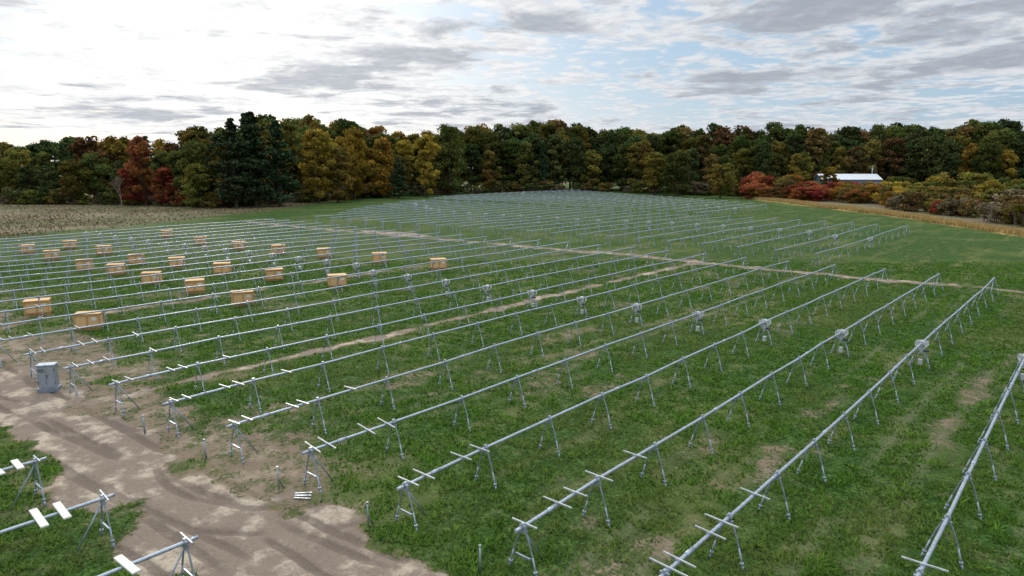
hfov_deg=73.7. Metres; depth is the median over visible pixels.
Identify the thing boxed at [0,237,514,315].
solar tracker row
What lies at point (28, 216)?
meadow grass
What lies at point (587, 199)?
solar tracker row
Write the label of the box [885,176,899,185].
shrub
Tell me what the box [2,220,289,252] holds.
solar tracker row
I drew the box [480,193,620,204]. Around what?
solar tracker row
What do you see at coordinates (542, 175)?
pine tree
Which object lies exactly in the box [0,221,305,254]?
solar tracker row
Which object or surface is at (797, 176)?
shrub
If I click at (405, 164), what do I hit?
oak tree
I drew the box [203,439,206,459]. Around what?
conduit riser
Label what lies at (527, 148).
oak tree
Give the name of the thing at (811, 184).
shrub
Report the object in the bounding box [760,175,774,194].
shrub
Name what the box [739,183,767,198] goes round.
shrub
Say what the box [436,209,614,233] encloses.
solar tracker row
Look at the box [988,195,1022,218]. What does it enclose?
shrub
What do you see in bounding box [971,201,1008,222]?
shrub
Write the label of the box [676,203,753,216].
solar tracker row
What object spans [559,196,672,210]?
solar tracker row
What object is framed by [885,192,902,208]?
shrub
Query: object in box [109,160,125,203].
oak tree
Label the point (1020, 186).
shrub
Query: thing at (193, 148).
oak tree
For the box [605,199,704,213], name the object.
solar tracker row
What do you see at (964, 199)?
shrub
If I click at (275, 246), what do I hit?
shipping crate
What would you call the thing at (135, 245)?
solar tracker row
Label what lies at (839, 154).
oak tree
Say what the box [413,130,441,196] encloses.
birch tree
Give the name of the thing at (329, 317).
solar tracker row
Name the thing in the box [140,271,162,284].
shipping crate
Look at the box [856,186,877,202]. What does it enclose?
shrub
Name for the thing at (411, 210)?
solar tracker row
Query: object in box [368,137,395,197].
birch tree
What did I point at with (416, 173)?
oak tree
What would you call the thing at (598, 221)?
solar tracker row
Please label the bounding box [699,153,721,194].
oak tree
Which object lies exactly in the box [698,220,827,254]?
solar tracker row
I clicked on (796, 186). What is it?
shrub
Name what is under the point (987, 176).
shrub
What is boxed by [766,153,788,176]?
oak tree
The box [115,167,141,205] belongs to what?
maple tree
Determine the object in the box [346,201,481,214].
solar tracker row
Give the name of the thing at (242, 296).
shipping crate
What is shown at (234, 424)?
solar tracker row
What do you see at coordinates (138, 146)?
maple tree
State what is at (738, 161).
oak tree
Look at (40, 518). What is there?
solar tracker row
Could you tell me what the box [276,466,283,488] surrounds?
conduit riser
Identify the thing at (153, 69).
sky
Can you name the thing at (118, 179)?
bare tree
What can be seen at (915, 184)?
shrub
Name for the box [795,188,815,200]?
shrub
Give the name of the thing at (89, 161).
oak tree
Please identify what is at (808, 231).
solar tracker row
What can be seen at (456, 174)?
maple tree
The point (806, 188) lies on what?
shrub
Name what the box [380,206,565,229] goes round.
solar tracker row
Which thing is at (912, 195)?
shrub
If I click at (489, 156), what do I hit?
oak tree
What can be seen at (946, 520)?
solar tracker row
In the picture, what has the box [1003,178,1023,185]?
shrub
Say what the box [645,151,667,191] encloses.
oak tree
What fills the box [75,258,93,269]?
shipping crate
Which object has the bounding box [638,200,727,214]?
solar tracker row
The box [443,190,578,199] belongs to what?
solar tracker row
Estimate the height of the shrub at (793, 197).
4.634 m
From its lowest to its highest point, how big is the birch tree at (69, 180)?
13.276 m
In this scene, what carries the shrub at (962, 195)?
on the ground at (230, 513)
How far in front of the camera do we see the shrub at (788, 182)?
228.66 m
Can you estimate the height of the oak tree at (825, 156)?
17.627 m
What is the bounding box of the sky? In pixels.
[0,0,1023,161]
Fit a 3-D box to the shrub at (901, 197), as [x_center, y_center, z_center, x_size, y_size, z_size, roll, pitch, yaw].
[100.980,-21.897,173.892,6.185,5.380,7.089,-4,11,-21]
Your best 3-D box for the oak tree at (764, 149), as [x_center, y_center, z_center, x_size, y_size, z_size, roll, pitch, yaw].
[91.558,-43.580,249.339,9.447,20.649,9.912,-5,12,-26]
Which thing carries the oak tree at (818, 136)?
on the ground at (230, 513)
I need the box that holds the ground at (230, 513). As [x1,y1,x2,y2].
[0,165,1023,575]
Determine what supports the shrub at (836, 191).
on the ground at (230, 513)
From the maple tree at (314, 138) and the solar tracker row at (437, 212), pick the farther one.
the maple tree at (314, 138)
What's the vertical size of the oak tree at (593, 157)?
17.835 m
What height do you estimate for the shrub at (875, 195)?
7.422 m
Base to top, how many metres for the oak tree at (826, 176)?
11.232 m
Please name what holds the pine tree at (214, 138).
on the ground at (230, 513)
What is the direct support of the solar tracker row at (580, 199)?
on the ground at (230, 513)
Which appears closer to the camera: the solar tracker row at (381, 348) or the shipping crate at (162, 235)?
the solar tracker row at (381, 348)
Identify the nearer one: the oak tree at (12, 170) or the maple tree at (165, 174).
the maple tree at (165, 174)
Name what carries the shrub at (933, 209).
on the ground at (230, 513)
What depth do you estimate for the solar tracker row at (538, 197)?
214.78 m
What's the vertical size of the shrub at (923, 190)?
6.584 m
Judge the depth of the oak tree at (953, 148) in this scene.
235.28 m
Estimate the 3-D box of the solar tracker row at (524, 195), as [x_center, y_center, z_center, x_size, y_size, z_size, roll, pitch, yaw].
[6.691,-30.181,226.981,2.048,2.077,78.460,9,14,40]
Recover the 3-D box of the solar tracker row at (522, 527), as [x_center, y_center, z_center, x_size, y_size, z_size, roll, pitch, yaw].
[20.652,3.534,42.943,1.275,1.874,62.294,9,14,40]
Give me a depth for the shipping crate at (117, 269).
74.54 m
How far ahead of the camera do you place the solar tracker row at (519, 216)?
134.16 m
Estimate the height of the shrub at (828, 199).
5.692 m
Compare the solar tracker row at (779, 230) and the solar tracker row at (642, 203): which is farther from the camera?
the solar tracker row at (642, 203)
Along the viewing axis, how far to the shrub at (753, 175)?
242.15 m
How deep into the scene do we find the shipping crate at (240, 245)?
94.73 m
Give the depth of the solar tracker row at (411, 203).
176.87 m
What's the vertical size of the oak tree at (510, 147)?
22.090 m
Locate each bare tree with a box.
[110,177,124,206]
[986,204,997,223]
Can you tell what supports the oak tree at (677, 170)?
on the ground at (230, 513)
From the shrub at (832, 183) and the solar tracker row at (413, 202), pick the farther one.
the shrub at (832, 183)
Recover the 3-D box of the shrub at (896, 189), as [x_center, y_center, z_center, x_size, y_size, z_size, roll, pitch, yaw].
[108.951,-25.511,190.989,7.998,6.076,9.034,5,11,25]
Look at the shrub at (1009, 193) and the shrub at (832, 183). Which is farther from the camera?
the shrub at (832, 183)
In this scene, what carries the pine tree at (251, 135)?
on the ground at (230, 513)
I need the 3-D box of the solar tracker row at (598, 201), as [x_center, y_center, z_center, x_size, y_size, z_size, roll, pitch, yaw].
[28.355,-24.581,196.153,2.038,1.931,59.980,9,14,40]
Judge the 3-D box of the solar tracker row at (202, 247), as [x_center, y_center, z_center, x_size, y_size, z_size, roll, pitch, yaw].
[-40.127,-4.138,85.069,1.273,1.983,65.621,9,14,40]
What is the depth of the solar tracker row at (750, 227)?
106.17 m
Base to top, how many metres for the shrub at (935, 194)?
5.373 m
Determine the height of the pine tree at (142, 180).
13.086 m
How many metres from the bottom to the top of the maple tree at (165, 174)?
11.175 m
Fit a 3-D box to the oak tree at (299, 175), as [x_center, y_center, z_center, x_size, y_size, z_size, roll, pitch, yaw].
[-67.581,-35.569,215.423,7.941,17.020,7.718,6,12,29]
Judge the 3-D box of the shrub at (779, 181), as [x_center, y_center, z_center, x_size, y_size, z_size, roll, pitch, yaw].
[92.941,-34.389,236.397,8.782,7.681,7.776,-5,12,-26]
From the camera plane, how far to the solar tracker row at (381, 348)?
40.22 m
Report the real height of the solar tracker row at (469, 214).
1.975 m
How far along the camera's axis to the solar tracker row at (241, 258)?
74.22 m
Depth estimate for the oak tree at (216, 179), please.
182.95 m
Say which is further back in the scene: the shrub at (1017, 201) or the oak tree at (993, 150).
the oak tree at (993, 150)
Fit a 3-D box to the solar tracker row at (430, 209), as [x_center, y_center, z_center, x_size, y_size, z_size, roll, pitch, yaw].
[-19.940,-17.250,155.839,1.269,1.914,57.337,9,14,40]
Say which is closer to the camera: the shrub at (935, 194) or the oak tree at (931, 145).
the shrub at (935, 194)
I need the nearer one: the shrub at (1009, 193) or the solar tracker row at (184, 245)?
the solar tracker row at (184, 245)
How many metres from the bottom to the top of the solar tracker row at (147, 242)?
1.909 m
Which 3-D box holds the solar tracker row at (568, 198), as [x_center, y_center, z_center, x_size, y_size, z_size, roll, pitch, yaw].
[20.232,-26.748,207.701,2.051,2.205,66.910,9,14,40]
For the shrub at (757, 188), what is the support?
on the ground at (230, 513)
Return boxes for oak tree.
[0,163,24,192]
[15,164,39,190]
[33,165,60,189]
[70,163,85,201]
[77,152,111,203]
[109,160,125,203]
[148,152,173,193]
[164,149,195,192]
[169,140,214,201]
[207,142,233,207]
[289,150,309,191]
[374,151,402,183]
[393,154,413,191]
[411,158,431,194]
[430,148,448,188]
[432,123,469,194]
[460,143,482,192]
[478,150,501,192]
[497,139,520,183]
[514,140,538,190]
[543,133,567,186]
[562,137,587,188]
[579,149,602,190]
[596,141,616,186]
[610,142,636,187]
[623,140,657,184]
[642,152,668,194]
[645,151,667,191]
[658,151,692,195]
[669,149,688,192]
[683,148,700,184]
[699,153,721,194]
[704,162,738,197]
[714,155,736,187]
[730,148,753,195]
[749,141,777,181]
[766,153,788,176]
[785,152,815,181]
[800,127,832,181]
[809,149,832,177]
[818,167,839,184]
[832,146,847,173]
[841,146,865,173]
[860,139,883,177]
[876,137,911,180]
[891,142,927,182]
[912,134,947,183]
[931,138,965,186]
[969,141,1004,180]
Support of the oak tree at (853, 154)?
on the ground at (230, 513)
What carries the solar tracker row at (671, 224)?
on the ground at (230, 513)
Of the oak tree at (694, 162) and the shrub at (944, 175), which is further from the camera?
the oak tree at (694, 162)
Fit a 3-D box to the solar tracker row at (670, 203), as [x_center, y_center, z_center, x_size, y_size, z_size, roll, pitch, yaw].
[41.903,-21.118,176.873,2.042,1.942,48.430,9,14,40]
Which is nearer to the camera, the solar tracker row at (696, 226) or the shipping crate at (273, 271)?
the shipping crate at (273, 271)
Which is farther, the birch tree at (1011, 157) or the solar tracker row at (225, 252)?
the birch tree at (1011, 157)
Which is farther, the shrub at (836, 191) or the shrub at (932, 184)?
the shrub at (836, 191)
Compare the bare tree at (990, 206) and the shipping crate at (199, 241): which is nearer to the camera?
the shipping crate at (199, 241)
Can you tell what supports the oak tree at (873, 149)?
on the ground at (230, 513)
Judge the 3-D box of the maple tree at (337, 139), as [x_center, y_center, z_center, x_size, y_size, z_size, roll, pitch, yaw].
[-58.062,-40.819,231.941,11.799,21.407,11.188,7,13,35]
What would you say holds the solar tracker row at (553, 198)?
on the ground at (230, 513)
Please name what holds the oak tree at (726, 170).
on the ground at (230, 513)
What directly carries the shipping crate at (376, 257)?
on the ground at (230, 513)
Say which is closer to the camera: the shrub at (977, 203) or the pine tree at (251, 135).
the shrub at (977, 203)
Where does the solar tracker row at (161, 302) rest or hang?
on the ground at (230, 513)
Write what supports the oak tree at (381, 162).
on the ground at (230, 513)
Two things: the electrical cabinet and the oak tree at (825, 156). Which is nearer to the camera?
the electrical cabinet
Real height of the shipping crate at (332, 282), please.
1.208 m
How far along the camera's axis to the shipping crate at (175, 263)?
79.30 m
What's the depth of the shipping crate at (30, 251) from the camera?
92.03 m
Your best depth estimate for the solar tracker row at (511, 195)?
226.47 m
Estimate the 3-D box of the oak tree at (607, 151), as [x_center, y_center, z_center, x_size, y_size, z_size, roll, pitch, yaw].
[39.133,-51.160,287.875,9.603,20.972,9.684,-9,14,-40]
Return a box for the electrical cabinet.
[35,362,61,392]
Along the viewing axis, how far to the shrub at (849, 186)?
217.19 m
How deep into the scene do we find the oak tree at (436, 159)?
258.00 m
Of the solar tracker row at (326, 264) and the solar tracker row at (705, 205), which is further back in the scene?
the solar tracker row at (705, 205)
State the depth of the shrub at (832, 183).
221.10 m
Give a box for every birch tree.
[58,159,92,204]
[179,162,216,207]
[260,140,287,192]
[306,141,339,193]
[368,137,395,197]
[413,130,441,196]
[957,143,979,182]
[997,149,1020,178]
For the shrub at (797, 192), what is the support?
on the ground at (230, 513)
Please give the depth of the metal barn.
243.60 m
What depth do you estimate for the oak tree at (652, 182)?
252.34 m
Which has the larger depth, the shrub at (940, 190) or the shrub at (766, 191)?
the shrub at (766, 191)
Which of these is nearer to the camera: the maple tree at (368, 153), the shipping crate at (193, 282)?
the shipping crate at (193, 282)
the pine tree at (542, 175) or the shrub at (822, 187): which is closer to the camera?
the shrub at (822, 187)
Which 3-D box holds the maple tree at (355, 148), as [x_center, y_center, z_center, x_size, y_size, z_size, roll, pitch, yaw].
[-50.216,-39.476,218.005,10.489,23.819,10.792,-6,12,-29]
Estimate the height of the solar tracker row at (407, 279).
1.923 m
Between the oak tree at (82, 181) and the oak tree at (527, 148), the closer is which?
the oak tree at (82, 181)
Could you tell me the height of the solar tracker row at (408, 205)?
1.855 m
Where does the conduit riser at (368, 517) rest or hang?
on the ground at (230, 513)
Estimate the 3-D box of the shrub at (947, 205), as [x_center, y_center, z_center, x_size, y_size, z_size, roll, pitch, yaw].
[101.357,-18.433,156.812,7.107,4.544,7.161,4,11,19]
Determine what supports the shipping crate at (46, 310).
on the ground at (230, 513)
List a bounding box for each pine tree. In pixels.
[138,164,150,194]
[202,118,260,208]
[202,135,231,206]
[226,111,278,207]
[234,128,263,204]
[257,120,302,205]
[387,158,410,198]
[534,141,550,187]
[1015,163,1023,179]
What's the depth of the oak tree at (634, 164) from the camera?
273.28 m
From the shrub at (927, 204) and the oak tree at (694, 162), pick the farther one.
the oak tree at (694, 162)
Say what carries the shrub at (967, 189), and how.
on the ground at (230, 513)
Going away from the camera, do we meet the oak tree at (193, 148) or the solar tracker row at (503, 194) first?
the oak tree at (193, 148)
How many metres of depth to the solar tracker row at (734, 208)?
161.21 m
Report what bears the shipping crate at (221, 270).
on the ground at (230, 513)
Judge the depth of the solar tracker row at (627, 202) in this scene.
185.22 m
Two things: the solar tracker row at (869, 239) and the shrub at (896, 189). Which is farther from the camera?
the shrub at (896, 189)
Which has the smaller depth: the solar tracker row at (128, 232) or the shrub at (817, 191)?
the solar tracker row at (128, 232)
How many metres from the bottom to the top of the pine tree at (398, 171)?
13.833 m
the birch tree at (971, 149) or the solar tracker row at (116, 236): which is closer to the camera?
the solar tracker row at (116, 236)
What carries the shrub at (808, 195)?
on the ground at (230, 513)
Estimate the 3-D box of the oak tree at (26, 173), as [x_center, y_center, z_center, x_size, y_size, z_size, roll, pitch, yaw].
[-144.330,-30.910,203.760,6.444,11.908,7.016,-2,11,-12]
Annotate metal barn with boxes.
[813,166,882,183]
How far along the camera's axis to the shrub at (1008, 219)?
137.03 m
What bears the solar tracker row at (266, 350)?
on the ground at (230, 513)
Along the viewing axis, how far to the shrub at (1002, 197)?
148.59 m
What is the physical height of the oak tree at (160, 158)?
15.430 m
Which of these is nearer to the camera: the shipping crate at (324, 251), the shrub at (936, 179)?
the shipping crate at (324, 251)
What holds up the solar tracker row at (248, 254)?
on the ground at (230, 513)
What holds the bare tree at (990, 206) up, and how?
on the ground at (230, 513)
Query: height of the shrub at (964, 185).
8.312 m
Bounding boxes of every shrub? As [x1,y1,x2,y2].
[738,171,763,189]
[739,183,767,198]
[745,179,768,186]
[745,189,763,196]
[750,183,769,196]
[757,186,774,197]
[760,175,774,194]
[767,186,782,197]
[773,175,797,181]
[773,178,786,184]
[775,179,809,198]
[775,186,791,198]
[785,174,805,180]
[787,188,803,200]
[788,184,806,199]
[789,187,806,199]
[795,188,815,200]
[800,187,809,199]
[802,187,821,200]
[803,181,817,186]
[807,185,833,200]
[807,188,828,201]
[813,185,833,199]
[823,182,840,198]
[828,186,843,201]
[835,188,850,202]
[839,184,855,193]
[843,189,868,202]
[847,187,869,203]
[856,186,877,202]
[861,183,879,202]
[870,180,902,198]
[873,184,892,202]
[879,191,896,206]
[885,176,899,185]
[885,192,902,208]
[886,196,909,209]
[887,186,911,199]
[890,192,918,210]
[891,176,913,183]
[894,181,909,187]
[897,191,928,211]
[900,182,921,202]
[902,185,933,195]
[912,181,941,189]
[922,172,955,185]
[923,198,948,213]
[925,176,954,187]
[926,187,948,199]
[929,192,951,211]
[929,193,950,212]
[929,200,943,214]
[930,189,972,198]
[936,198,963,215]
[940,179,988,191]
[942,186,962,190]
[946,190,971,214]
[950,193,971,214]
[952,197,982,215]
[953,199,980,215]
[955,171,985,187]
[958,199,980,217]
[959,187,982,196]
[968,172,993,186]
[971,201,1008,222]
[974,179,1006,192]
[974,188,1007,213]
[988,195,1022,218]
[989,189,1023,202]
[990,194,1018,210]
[996,177,1012,184]
[998,199,1023,223]
[1000,203,1023,223]
[1000,203,1023,226]
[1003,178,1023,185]
[1005,183,1023,189]
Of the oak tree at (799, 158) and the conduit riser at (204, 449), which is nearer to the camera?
the conduit riser at (204, 449)
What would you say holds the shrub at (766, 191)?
on the ground at (230, 513)
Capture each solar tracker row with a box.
[0,219,274,243]
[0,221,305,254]
[0,222,322,260]
[0,224,339,262]
[0,226,357,267]
[0,227,376,274]
[0,229,396,278]
[0,231,417,287]
[0,233,440,291]
[0,234,463,295]
[0,236,488,308]
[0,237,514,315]
[0,239,541,332]
[0,241,571,342]
[0,244,602,367]
[0,455,46,509]
[0,489,114,552]
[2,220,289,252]
[23,246,635,382]
[62,250,670,396]
[97,532,198,575]
[108,253,708,415]
[162,257,748,437]
[225,260,791,464]
[301,264,838,493]
[315,203,508,222]
[330,204,521,224]
[338,202,494,219]
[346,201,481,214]
[346,205,535,226]
[353,201,469,214]
[362,206,550,226]
[364,200,457,212]
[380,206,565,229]
[383,200,446,209]
[395,269,888,531]
[398,207,581,231]
[417,208,597,232]
[429,190,585,200]
[435,191,592,202]
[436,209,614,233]
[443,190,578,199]
[445,191,598,203]
[455,189,573,199]
[456,192,605,204]
[457,210,632,233]
[468,192,613,204]
[478,211,650,236]
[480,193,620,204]
[491,194,628,205]
[501,212,669,238]
[505,194,636,206]
[508,273,943,575]
[517,195,645,207]
[525,213,688,240]
[531,195,653,208]
[545,196,662,208]
[550,215,709,242]
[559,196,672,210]
[574,197,682,211]
[576,216,731,244]
[589,198,693,212]
[604,217,753,246]
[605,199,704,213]
[622,199,714,213]
[634,218,777,249]
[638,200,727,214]
[649,277,998,575]
[657,202,739,215]
[665,219,801,251]
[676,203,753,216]
[695,204,767,218]
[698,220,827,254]
[734,222,854,257]
[771,223,879,262]
[811,225,910,266]
[901,353,1023,575]
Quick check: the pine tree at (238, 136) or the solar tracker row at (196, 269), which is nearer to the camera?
the solar tracker row at (196, 269)
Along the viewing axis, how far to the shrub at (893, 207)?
177.81 m
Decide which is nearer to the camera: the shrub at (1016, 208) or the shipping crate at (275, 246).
the shipping crate at (275, 246)
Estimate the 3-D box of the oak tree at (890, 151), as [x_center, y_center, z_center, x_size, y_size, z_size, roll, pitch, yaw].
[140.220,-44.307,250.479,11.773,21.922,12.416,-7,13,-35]
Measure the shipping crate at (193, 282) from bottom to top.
1.208 m
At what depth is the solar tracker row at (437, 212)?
146.97 m
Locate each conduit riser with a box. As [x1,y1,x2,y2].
[142,415,145,433]
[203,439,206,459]
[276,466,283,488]
[366,501,373,526]
[478,544,480,572]
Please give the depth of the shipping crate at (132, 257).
82.33 m
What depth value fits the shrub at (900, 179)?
210.44 m
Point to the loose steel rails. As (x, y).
(302, 495)
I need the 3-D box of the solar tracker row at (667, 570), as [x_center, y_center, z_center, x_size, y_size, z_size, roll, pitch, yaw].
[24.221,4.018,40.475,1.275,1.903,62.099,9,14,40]
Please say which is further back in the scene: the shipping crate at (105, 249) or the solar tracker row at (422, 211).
the solar tracker row at (422, 211)
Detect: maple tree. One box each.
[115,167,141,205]
[122,135,157,205]
[147,167,178,205]
[298,129,336,203]
[323,147,355,202]
[330,136,351,187]
[338,127,369,199]
[357,146,382,195]
[444,150,460,193]
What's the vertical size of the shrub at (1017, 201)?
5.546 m
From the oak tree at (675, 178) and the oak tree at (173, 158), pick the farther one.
the oak tree at (675, 178)
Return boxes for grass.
[0,202,329,238]
[0,260,1023,575]
[743,196,1023,236]
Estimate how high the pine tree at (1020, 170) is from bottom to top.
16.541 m
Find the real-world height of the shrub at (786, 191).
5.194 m
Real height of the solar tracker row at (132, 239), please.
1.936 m
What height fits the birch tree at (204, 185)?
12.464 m
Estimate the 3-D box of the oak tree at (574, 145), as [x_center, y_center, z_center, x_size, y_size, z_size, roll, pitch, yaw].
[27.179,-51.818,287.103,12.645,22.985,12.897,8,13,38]
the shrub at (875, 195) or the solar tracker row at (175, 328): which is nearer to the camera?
the solar tracker row at (175, 328)
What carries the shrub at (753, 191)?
on the ground at (230, 513)
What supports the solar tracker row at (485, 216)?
on the ground at (230, 513)
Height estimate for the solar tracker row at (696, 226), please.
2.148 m
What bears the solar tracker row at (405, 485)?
on the ground at (230, 513)
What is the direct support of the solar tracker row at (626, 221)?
on the ground at (230, 513)
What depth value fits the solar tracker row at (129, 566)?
18.59 m
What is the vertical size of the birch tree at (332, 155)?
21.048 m
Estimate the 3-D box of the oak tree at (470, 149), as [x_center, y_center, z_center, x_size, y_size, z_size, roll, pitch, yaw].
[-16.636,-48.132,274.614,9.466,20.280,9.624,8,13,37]
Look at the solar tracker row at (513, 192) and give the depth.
246.80 m
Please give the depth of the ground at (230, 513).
34.93 m
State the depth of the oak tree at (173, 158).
193.56 m
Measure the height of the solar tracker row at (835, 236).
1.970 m
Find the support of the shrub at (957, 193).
on the ground at (230, 513)
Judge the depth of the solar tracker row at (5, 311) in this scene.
61.91 m
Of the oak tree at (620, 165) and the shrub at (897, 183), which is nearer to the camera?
the shrub at (897, 183)
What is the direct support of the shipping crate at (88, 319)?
on the ground at (230, 513)
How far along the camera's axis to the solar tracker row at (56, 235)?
109.13 m
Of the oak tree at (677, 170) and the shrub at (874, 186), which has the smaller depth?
the shrub at (874, 186)
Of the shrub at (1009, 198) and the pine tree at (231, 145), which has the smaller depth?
the shrub at (1009, 198)
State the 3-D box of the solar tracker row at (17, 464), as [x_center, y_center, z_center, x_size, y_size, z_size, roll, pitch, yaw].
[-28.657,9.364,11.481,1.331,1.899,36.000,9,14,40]
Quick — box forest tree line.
[0,113,1023,208]
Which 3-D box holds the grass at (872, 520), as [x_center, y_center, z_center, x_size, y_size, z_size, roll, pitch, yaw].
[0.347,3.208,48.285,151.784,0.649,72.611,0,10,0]
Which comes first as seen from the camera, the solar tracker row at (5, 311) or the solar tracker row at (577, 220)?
the solar tracker row at (5, 311)
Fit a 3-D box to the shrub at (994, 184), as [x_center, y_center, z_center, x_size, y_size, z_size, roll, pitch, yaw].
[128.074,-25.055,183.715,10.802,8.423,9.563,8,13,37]
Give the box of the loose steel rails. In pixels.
[294,492,311,498]
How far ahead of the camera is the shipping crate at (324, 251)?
86.16 m
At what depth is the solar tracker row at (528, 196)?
213.86 m
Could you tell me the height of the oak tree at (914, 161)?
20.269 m
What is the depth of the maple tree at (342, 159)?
205.61 m
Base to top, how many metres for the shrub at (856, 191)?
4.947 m
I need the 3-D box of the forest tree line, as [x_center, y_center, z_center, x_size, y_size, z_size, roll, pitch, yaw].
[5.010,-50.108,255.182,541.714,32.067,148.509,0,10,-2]
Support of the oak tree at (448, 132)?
on the ground at (230, 513)
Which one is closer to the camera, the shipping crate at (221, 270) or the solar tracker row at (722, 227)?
the shipping crate at (221, 270)
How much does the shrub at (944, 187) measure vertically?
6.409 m
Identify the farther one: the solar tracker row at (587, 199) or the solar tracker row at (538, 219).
the solar tracker row at (587, 199)
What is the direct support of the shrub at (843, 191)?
on the ground at (230, 513)
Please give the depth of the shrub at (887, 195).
186.06 m
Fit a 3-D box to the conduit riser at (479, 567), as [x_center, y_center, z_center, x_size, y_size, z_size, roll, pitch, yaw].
[-0.972,8.065,20.321,0.076,1.003,0.242,-3,11,-16]
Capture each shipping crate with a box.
[18,244,35,253]
[23,297,51,316]
[43,249,60,260]
[62,240,77,249]
[73,310,104,330]
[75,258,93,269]
[95,245,112,254]
[106,263,126,275]
[127,253,144,264]
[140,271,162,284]
[161,230,172,237]
[168,256,184,268]
[184,278,204,293]
[193,236,206,244]
[213,262,231,274]
[231,290,253,306]
[232,241,245,250]
[265,267,283,281]
[271,244,285,253]
[317,247,331,257]
[327,273,346,287]
[372,252,386,262]
[429,258,446,269]
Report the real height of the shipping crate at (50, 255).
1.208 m
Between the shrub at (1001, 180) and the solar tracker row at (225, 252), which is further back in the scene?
the shrub at (1001, 180)
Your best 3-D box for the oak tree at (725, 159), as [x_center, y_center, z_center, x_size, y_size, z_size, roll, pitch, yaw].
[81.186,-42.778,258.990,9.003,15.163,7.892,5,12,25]
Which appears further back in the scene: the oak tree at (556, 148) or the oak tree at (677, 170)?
the oak tree at (556, 148)
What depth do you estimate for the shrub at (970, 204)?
150.67 m
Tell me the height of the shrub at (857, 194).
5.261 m
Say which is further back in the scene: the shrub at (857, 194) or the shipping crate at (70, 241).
the shrub at (857, 194)
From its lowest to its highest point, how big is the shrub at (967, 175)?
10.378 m
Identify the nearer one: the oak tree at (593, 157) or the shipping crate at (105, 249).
the shipping crate at (105, 249)
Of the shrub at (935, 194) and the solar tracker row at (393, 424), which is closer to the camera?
the solar tracker row at (393, 424)
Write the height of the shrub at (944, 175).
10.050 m
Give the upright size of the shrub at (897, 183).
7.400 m
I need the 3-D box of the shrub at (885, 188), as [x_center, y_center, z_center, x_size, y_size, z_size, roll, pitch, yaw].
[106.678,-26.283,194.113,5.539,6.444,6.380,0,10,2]
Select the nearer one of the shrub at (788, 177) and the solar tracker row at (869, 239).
the solar tracker row at (869, 239)
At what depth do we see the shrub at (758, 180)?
236.69 m
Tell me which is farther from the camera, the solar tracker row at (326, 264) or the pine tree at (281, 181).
the pine tree at (281, 181)
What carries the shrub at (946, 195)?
on the ground at (230, 513)
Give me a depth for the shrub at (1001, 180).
197.75 m
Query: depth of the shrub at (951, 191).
174.63 m
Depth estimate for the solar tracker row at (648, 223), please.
119.65 m
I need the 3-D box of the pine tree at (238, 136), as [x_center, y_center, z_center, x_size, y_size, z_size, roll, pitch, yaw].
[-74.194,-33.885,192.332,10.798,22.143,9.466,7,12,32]
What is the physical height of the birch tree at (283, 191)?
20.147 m
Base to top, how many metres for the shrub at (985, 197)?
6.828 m
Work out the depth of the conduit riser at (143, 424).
30.44 m
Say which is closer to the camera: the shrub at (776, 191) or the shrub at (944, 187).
the shrub at (944, 187)
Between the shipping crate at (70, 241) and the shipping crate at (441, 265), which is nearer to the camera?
the shipping crate at (441, 265)
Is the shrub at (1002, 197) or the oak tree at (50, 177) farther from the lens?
the oak tree at (50, 177)
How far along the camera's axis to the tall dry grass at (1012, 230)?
151.21 m

